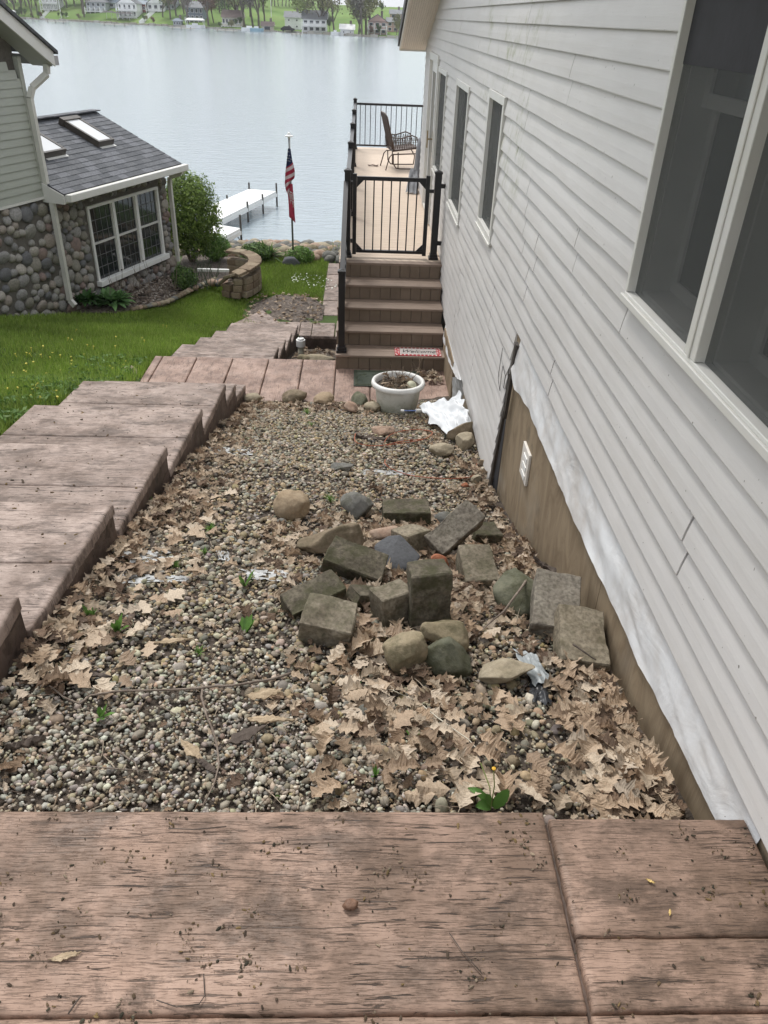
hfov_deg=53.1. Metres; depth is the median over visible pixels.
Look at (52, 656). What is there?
oak leaf
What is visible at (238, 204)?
dock section
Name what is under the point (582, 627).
concrete block
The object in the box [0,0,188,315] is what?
neighbour house
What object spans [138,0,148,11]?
house
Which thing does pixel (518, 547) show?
leaf litter
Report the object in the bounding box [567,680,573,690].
oak leaf
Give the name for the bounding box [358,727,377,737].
oak leaf
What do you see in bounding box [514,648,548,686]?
torn plastic
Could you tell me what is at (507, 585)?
rock
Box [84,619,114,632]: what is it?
oak leaf
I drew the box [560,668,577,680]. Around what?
oak leaf
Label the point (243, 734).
bark piece
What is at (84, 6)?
tree
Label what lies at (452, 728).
twig
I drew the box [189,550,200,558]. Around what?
oak leaf
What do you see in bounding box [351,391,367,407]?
edging rock
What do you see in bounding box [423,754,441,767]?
oak leaf
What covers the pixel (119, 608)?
oak leaf
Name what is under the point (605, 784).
oak leaf
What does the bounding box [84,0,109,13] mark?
house
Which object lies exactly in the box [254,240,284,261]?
iris
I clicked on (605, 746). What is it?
oak leaf
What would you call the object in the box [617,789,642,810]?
oak leaf
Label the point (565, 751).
oak leaf
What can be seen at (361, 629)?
oak leaf
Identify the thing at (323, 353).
leaf litter
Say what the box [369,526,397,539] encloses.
rock
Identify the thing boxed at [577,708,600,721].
oak leaf
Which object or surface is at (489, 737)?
oak leaf
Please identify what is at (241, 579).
dandelion
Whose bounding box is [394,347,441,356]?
welcome sign
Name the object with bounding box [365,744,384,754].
oak leaf
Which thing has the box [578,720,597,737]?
oak leaf
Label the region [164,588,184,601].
oak leaf
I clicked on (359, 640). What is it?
oak leaf
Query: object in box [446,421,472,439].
rock
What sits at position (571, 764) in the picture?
oak leaf
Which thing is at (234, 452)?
fabric scrap
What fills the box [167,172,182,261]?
downspout
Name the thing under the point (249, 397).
edging rock
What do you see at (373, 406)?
edging rock
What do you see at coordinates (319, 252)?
shore rock
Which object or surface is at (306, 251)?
shrub
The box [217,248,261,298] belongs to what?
retaining wall
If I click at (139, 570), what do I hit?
oak leaf
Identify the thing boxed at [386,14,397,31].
house
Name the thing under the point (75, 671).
oak leaf
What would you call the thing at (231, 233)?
dock section
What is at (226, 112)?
lake water
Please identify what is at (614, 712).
oak leaf
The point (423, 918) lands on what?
landing
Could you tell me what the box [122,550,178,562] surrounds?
fabric scrap
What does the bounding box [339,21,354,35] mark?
boathouse
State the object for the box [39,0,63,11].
house
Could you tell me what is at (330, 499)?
grass tuft
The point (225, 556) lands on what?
fabric scrap
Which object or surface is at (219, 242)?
shrub
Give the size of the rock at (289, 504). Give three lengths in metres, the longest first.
0.234 x 0.195 x 0.187 m
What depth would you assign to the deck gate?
9.84 m
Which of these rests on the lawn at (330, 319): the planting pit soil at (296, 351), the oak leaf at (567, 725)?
the planting pit soil at (296, 351)
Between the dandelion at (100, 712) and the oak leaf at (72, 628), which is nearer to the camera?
the dandelion at (100, 712)
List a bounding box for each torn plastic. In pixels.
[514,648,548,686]
[529,679,551,705]
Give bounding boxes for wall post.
[428,170,445,259]
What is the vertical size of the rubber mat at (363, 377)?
0.014 m
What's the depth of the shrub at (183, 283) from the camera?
15.38 m
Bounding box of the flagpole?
[285,132,293,255]
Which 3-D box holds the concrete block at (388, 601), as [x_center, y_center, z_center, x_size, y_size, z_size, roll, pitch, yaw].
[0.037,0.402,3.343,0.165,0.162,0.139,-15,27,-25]
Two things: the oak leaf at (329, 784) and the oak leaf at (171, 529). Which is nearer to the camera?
the oak leaf at (329, 784)
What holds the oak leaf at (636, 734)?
on the oak leaf at (624, 719)
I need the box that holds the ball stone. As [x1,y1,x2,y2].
[406,381,415,387]
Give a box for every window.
[85,186,169,286]
[431,66,448,176]
[446,79,470,226]
[475,88,507,247]
[619,0,767,462]
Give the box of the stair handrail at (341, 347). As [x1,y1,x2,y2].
[336,181,347,352]
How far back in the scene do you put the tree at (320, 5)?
244.05 m
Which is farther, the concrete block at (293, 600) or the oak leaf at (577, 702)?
the concrete block at (293, 600)
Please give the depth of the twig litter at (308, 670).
2.66 m
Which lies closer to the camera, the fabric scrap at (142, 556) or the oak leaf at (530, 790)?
the oak leaf at (530, 790)
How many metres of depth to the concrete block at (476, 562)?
3.86 m
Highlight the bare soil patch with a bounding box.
[248,294,323,321]
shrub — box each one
[165,170,223,261]
[170,265,198,289]
[200,233,231,261]
[239,241,273,260]
[284,245,314,263]
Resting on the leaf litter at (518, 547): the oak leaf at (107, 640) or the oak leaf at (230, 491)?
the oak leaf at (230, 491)
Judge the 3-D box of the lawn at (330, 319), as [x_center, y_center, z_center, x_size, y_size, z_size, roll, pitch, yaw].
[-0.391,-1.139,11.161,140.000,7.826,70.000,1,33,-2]
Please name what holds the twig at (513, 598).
on the gravel
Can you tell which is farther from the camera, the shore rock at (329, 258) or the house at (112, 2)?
the house at (112, 2)
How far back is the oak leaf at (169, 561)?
3.67 m
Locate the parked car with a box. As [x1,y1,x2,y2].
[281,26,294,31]
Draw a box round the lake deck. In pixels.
[335,147,444,370]
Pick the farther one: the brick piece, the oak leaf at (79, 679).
the brick piece
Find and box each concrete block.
[280,569,346,619]
[297,593,356,647]
[320,536,388,582]
[346,584,373,606]
[369,579,408,627]
[382,499,430,526]
[391,524,430,552]
[406,559,452,629]
[424,500,485,555]
[455,544,498,590]
[470,521,503,544]
[528,568,581,636]
[552,604,610,669]
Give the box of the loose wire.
[498,348,508,406]
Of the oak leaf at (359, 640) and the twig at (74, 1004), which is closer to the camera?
the twig at (74, 1004)
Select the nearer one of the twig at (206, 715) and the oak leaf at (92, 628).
the twig at (206, 715)
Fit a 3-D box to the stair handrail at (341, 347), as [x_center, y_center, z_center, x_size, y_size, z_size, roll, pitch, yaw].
[-0.501,-3.025,9.422,0.124,1.675,1.534,1,33,-2]
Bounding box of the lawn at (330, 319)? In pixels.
[0,255,423,435]
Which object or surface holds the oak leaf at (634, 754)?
on the leaf litter at (518, 547)
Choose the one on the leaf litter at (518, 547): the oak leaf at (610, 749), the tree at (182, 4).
the oak leaf at (610, 749)
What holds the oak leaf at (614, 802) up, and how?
on the oak leaf at (623, 810)
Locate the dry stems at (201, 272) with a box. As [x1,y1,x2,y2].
[182,247,225,289]
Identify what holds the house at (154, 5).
on the shore hill
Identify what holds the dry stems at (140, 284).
on the garden bed soil at (105, 308)
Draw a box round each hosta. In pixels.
[73,288,99,306]
[91,287,134,310]
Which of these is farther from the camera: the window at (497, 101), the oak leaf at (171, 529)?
the window at (497, 101)
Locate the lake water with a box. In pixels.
[12,19,425,241]
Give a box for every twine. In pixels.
[354,433,420,445]
[356,433,410,461]
[379,429,432,445]
[384,459,476,478]
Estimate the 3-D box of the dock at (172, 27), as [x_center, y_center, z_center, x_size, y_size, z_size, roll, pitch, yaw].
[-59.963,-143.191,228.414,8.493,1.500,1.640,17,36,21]
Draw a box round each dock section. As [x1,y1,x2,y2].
[205,182,277,224]
[211,215,241,240]
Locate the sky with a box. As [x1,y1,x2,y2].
[326,0,403,6]
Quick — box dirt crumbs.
[0,381,767,1023]
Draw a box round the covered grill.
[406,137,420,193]
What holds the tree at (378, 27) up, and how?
on the shore hill
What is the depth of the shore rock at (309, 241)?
20.94 m
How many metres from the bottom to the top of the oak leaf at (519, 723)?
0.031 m
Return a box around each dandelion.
[82,604,96,615]
[96,704,114,721]
[110,613,128,631]
[239,570,255,586]
[240,614,254,632]
[371,764,379,776]
[468,763,509,810]
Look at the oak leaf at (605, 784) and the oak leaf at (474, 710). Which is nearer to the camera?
the oak leaf at (605, 784)
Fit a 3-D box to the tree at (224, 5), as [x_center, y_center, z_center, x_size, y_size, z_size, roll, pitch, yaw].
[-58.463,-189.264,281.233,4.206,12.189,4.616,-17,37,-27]
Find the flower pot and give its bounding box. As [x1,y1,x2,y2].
[371,356,424,413]
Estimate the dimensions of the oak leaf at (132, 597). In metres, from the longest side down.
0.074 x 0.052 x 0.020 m
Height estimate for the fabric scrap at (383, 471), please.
0.106 m
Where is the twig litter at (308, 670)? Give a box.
[0,404,641,818]
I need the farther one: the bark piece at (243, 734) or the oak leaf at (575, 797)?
the bark piece at (243, 734)
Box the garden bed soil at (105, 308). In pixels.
[69,255,239,313]
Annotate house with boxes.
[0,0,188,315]
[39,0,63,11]
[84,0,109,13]
[109,0,118,7]
[115,0,142,19]
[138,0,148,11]
[145,0,165,12]
[166,0,179,9]
[184,1,206,21]
[220,7,245,26]
[283,8,301,29]
[301,8,327,32]
[367,11,387,34]
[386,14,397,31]
[389,7,401,16]
[398,0,767,868]
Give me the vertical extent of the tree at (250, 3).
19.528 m
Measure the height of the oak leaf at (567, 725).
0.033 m
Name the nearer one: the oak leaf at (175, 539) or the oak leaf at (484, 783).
the oak leaf at (484, 783)
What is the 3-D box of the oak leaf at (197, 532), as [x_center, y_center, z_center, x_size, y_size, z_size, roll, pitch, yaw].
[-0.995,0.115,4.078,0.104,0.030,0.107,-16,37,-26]
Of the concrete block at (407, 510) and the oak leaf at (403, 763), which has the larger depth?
the concrete block at (407, 510)
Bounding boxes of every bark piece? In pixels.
[5,735,45,752]
[89,670,112,677]
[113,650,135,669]
[153,638,192,643]
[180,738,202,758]
[196,758,219,774]
[224,725,266,746]
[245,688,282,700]
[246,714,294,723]
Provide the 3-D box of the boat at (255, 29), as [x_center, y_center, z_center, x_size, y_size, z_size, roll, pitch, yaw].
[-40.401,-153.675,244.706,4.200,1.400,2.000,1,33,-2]
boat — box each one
[185,18,204,28]
[241,26,251,30]
[250,26,263,31]
[331,30,339,34]
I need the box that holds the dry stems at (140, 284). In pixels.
[95,258,183,305]
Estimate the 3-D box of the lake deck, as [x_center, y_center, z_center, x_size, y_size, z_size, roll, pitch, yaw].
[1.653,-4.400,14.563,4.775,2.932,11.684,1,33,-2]
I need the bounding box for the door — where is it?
[421,51,440,223]
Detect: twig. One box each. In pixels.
[48,672,290,704]
[68,995,81,1013]
[80,765,170,772]
[116,750,138,774]
[156,974,204,1007]
[168,826,225,829]
[200,684,219,807]
[421,705,487,760]
[449,933,482,973]
[476,580,526,635]
[573,643,595,659]
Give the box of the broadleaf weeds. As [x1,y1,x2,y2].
[0,353,146,422]
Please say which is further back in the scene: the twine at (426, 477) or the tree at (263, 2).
the tree at (263, 2)
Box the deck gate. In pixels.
[350,173,433,255]
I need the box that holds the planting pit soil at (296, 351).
[288,349,335,358]
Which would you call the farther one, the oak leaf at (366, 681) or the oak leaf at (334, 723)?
the oak leaf at (366, 681)
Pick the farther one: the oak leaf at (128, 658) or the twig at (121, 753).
the oak leaf at (128, 658)
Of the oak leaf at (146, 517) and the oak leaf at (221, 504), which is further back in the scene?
the oak leaf at (221, 504)
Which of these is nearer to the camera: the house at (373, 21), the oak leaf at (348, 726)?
the oak leaf at (348, 726)
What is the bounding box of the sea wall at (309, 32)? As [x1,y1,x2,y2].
[21,17,397,38]
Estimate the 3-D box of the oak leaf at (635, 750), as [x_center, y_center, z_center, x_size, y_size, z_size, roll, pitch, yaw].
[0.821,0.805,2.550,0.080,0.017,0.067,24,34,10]
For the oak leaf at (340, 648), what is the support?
on the leaf litter at (518, 547)
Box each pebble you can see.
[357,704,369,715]
[491,725,500,734]
[505,704,513,713]
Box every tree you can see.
[80,0,91,16]
[159,0,172,16]
[161,0,173,18]
[173,0,176,15]
[174,0,193,24]
[191,0,216,25]
[200,0,221,22]
[214,0,223,12]
[220,0,229,9]
[225,0,241,9]
[237,0,253,25]
[238,0,246,26]
[244,0,259,27]
[258,0,267,20]
[290,0,313,13]
[302,0,334,16]
[322,0,342,31]
[327,15,333,28]
[344,0,373,33]
[350,0,366,34]
[364,0,385,34]
[376,24,381,35]
[392,13,400,34]
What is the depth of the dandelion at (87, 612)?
3.11 m
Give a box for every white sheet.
[419,390,470,433]
[452,377,463,398]
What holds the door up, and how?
in the lake house at (602, 230)
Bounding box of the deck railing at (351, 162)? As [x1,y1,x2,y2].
[344,97,422,257]
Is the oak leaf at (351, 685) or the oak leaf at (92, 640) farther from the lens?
the oak leaf at (92, 640)
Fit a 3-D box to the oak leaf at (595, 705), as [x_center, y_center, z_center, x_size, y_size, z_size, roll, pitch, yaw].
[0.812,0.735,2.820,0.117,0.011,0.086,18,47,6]
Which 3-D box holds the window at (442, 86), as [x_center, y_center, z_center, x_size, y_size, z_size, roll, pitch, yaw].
[0.824,-5.263,10.464,0.182,1.324,1.254,1,33,-2]
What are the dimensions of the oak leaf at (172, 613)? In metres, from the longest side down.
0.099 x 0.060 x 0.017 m
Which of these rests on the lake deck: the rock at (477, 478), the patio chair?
the patio chair
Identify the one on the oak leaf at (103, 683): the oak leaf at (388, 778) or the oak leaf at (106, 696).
the oak leaf at (106, 696)
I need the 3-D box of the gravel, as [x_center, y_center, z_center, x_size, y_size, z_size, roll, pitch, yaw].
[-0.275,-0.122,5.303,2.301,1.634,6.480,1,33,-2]
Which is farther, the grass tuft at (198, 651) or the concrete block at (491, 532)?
the concrete block at (491, 532)
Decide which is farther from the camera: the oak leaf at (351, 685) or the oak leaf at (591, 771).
the oak leaf at (351, 685)
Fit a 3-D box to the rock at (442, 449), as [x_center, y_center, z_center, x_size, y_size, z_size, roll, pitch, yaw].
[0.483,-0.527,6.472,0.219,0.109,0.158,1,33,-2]
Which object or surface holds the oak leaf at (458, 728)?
on the gravel
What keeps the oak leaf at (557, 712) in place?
on the oak leaf at (567, 725)
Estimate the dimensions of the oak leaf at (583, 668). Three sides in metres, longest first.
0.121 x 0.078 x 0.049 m
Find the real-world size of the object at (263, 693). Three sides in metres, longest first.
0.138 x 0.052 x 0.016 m
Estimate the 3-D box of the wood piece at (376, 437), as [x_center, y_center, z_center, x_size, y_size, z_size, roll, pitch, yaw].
[-0.073,-0.641,6.724,0.395,0.057,0.058,11,34,13]
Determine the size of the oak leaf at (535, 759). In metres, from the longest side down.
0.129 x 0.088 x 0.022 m
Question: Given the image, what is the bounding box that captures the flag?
[285,148,294,195]
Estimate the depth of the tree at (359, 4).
232.20 m
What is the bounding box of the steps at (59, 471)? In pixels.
[0,381,245,681]
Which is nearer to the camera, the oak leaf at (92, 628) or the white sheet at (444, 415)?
the oak leaf at (92, 628)
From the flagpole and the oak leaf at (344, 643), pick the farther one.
the flagpole
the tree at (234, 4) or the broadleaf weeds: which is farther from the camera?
the tree at (234, 4)
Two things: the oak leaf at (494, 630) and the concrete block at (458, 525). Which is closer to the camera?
the oak leaf at (494, 630)
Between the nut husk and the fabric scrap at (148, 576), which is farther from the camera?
the fabric scrap at (148, 576)
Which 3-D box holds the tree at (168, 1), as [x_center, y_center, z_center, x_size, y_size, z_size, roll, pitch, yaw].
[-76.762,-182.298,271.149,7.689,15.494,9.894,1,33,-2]
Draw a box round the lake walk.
[323,263,338,315]
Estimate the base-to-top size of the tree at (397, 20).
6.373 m
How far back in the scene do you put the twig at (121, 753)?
2.42 m
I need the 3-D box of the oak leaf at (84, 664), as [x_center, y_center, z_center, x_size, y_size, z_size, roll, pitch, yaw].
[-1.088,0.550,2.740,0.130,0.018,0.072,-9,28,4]
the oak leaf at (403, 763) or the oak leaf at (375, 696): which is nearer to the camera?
the oak leaf at (403, 763)
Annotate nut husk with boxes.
[342,899,357,910]
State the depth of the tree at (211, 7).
265.09 m
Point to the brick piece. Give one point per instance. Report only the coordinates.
(436, 556)
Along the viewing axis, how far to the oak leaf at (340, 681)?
2.89 m
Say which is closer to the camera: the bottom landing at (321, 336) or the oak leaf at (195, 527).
the oak leaf at (195, 527)
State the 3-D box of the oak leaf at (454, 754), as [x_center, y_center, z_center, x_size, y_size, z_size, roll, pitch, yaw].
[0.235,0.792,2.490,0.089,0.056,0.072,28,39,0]
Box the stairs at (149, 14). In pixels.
[139,11,154,23]
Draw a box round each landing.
[0,812,767,1023]
[140,356,448,402]
[237,310,390,348]
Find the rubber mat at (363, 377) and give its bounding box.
[354,370,419,385]
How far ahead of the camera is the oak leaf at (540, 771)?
2.44 m
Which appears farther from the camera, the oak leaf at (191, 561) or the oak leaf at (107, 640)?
the oak leaf at (191, 561)
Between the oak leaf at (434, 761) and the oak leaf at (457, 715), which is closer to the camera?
the oak leaf at (434, 761)
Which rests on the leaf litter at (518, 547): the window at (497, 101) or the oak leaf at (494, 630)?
the oak leaf at (494, 630)
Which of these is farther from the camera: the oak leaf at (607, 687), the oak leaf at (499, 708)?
the oak leaf at (607, 687)
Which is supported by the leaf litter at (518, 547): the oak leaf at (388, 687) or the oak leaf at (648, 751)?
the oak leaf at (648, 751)
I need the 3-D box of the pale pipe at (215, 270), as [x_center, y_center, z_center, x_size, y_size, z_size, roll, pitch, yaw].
[-3.566,-5.054,16.073,0.650,0.050,0.070,1,33,-2]
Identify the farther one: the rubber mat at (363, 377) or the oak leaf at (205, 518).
the rubber mat at (363, 377)
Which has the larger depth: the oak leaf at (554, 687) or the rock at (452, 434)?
the rock at (452, 434)
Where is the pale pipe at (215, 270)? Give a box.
[197,268,228,271]
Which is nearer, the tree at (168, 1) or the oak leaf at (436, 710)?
the oak leaf at (436, 710)
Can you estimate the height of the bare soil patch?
0.620 m
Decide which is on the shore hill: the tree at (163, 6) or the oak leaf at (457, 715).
the tree at (163, 6)
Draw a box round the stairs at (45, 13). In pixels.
[40,10,50,18]
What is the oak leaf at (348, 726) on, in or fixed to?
on the gravel
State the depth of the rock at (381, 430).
6.86 m
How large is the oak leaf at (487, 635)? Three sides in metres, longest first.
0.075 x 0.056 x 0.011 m
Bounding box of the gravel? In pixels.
[0,400,686,824]
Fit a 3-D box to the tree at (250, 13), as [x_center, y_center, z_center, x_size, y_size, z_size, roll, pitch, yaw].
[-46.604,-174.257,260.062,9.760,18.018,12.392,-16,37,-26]
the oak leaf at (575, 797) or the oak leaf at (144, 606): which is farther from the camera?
the oak leaf at (144, 606)
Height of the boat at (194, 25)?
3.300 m
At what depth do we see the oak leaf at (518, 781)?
2.41 m
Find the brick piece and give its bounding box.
[431,554,448,565]
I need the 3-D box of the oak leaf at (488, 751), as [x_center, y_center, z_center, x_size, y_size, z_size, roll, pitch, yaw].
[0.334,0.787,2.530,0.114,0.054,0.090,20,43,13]
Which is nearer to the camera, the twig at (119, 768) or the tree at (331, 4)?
the twig at (119, 768)
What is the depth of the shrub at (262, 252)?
18.01 m
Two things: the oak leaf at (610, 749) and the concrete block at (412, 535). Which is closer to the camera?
the oak leaf at (610, 749)
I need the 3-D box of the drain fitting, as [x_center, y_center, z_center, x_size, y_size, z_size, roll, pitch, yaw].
[0.270,-0.993,7.584,0.226,0.058,0.039,-9,34,-17]
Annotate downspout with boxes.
[26,64,76,307]
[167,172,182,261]
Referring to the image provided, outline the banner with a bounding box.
[288,184,294,221]
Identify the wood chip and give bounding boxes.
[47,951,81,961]
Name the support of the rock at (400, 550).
on the leaf litter at (518, 547)
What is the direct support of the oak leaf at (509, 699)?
on the gravel
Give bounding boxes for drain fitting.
[401,409,421,412]
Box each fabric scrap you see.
[118,573,188,583]
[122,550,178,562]
[209,447,252,455]
[216,550,229,560]
[241,569,288,580]
[363,469,414,475]
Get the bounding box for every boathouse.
[172,15,182,26]
[260,18,274,31]
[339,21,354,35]
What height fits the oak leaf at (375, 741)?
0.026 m
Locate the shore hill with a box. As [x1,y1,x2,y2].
[6,0,402,37]
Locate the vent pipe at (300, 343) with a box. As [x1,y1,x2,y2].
[296,337,304,354]
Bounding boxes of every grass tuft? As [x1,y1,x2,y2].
[194,645,207,655]
[203,522,215,530]
[323,492,335,501]
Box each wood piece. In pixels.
[354,434,396,442]
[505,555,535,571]
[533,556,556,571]
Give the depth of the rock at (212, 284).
15.74 m
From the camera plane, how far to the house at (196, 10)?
269.78 m
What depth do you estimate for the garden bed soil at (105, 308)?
16.00 m
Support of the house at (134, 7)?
on the shore hill
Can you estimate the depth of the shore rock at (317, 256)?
18.40 m
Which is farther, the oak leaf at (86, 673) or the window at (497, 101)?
the window at (497, 101)
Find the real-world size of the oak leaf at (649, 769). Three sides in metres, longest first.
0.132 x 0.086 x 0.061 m
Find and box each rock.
[207,279,217,286]
[243,393,260,402]
[273,243,281,248]
[273,489,309,520]
[279,245,288,251]
[282,256,300,265]
[282,389,306,401]
[296,523,364,553]
[297,354,309,360]
[300,240,313,243]
[305,244,317,248]
[308,354,335,359]
[310,253,319,260]
[313,249,323,258]
[313,392,333,405]
[322,250,336,260]
[324,255,333,262]
[331,462,353,470]
[340,491,373,519]
[344,401,357,412]
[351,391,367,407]
[364,401,380,411]
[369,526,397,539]
[371,426,394,435]
[374,535,419,570]
[382,630,427,676]
[420,620,468,649]
[425,636,472,678]
[428,443,453,456]
[433,511,450,522]
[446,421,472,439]
[455,432,474,449]
[470,474,481,482]
[478,658,534,683]
[493,567,532,618]
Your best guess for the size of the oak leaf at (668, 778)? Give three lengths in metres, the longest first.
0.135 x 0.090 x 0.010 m
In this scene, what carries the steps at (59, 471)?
on the lawn at (330, 319)
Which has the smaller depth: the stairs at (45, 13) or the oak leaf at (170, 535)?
the oak leaf at (170, 535)
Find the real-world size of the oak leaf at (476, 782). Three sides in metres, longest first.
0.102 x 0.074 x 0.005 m
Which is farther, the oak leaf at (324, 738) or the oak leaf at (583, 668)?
the oak leaf at (583, 668)
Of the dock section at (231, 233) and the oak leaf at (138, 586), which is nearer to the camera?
the oak leaf at (138, 586)
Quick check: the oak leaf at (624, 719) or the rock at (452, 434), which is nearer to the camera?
the oak leaf at (624, 719)
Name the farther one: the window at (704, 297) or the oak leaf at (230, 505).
the oak leaf at (230, 505)
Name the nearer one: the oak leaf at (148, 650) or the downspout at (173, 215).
the oak leaf at (148, 650)
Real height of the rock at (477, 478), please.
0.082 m
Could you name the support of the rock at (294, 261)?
on the lawn at (330, 319)
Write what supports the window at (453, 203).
in the lake house at (602, 230)
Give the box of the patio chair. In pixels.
[380,111,417,169]
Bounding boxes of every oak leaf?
[35,648,57,660]
[38,663,72,689]
[58,617,77,633]
[61,665,80,679]
[62,659,93,671]
[66,670,93,688]
[81,666,92,684]
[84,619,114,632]
[84,624,101,638]
[85,630,107,646]
[92,631,113,647]
[92,677,115,701]
[94,686,113,699]
[114,605,123,614]
[118,650,136,666]
[118,674,131,686]
[119,564,133,570]
[125,619,151,637]
[129,593,139,602]
[133,559,148,577]
[134,583,142,590]
[138,600,152,613]
[139,513,152,522]
[141,641,157,658]
[147,593,167,602]
[152,555,179,564]
[163,608,183,617]
[164,557,175,569]
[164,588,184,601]
[165,532,182,539]
[168,526,180,532]
[168,530,186,545]
[183,522,201,529]
[185,561,207,574]
[186,526,205,537]
[187,556,200,564]
[188,524,203,531]
[189,489,199,494]
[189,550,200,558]
[192,571,199,577]
[199,515,215,523]
[203,507,216,516]
[206,526,216,533]
[208,493,222,499]
[215,501,228,507]
[223,487,237,495]
[224,501,233,507]
[310,775,344,797]
[313,731,333,756]
[315,719,333,733]
[323,718,338,726]
[323,754,355,780]
[325,662,339,674]
[326,643,345,662]
[337,676,360,685]
[338,637,352,645]
[338,673,363,698]
[338,717,358,735]
[343,688,368,702]
[351,628,372,650]
[354,626,374,637]
[354,721,374,744]
[356,612,376,627]
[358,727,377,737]
[359,615,369,625]
[360,690,377,701]
[362,677,376,688]
[363,638,383,655]
[363,678,393,695]
[364,726,381,755]
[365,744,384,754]
[366,738,381,754]
[374,685,394,695]
[377,750,419,772]
[381,762,393,783]
[384,710,413,733]
[386,624,406,636]
[404,788,440,806]
[407,679,420,690]
[416,777,455,797]
[418,726,441,747]
[422,703,441,727]
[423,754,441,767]
[427,719,452,733]
[432,746,448,759]
[436,694,451,711]
[442,746,467,764]
[443,707,465,721]
[451,722,469,742]
[454,738,474,756]
[454,781,480,811]
[457,774,480,788]
[460,754,479,774]
[462,705,482,716]
[472,739,500,762]
[477,729,506,752]
[478,769,500,797]
[480,632,492,638]
[484,627,500,636]
[491,686,507,705]
[492,704,509,712]
[494,710,513,732]
[494,769,520,807]
[500,691,518,705]
[505,712,525,733]
[510,701,527,718]
[515,779,537,796]
[519,783,547,804]
[524,750,551,777]
[527,766,552,799]
[535,773,550,792]
[535,781,550,797]
[547,702,573,721]
[547,740,580,767]
[549,673,569,690]
[549,713,574,731]
[551,656,563,667]
[551,685,569,690]
[555,685,570,699]
[559,695,576,713]
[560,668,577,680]
[561,662,580,670]
[563,649,581,670]
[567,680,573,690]
[567,757,582,768]
[568,791,597,811]
[573,700,585,711]
[576,728,601,735]
[576,736,602,761]
[577,663,597,680]
[577,671,586,679]
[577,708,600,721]
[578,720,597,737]
[579,714,592,720]
[579,783,595,799]
[581,680,603,692]
[583,752,605,770]
[585,762,606,779]
[590,700,612,710]
[590,716,602,738]
[592,771,621,792]
[592,791,616,817]
[597,693,621,707]
[599,742,615,756]
[600,680,620,694]
[602,814,619,818]
[604,727,621,739]
[605,743,628,761]
[605,795,620,808]
[607,686,629,706]
[607,747,619,761]
[611,709,624,720]
[612,805,638,818]
[614,710,637,727]
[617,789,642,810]
[618,723,639,738]
[623,748,641,759]
[625,750,642,760]
[632,743,654,759]
[633,757,665,781]
[640,746,663,765]
[645,802,670,819]
[654,766,673,785]
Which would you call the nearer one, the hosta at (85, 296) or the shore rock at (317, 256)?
the hosta at (85, 296)
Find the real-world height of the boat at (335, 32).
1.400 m
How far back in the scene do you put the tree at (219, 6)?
285.12 m
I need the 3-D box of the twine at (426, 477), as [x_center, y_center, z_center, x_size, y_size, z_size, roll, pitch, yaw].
[0.388,-0.333,6.088,0.775,0.138,0.468,1,33,-2]
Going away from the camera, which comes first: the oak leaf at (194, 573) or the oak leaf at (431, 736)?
the oak leaf at (431, 736)
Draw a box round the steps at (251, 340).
[172,323,297,359]
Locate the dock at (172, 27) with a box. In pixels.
[169,26,194,30]
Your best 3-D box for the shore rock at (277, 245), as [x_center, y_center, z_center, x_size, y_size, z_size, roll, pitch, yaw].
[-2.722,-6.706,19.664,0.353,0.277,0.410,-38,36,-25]
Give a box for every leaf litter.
[0,397,687,819]
[242,292,322,323]
[291,345,335,358]
[381,371,412,388]
[415,368,443,383]
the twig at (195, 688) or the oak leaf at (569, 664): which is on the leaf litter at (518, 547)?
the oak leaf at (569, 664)
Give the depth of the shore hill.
289.01 m
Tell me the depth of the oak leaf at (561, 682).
2.97 m
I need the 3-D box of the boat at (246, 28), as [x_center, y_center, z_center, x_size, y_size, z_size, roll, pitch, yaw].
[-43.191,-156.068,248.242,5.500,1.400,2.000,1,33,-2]
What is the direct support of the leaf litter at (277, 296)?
on the bare soil patch
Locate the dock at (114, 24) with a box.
[100,23,129,26]

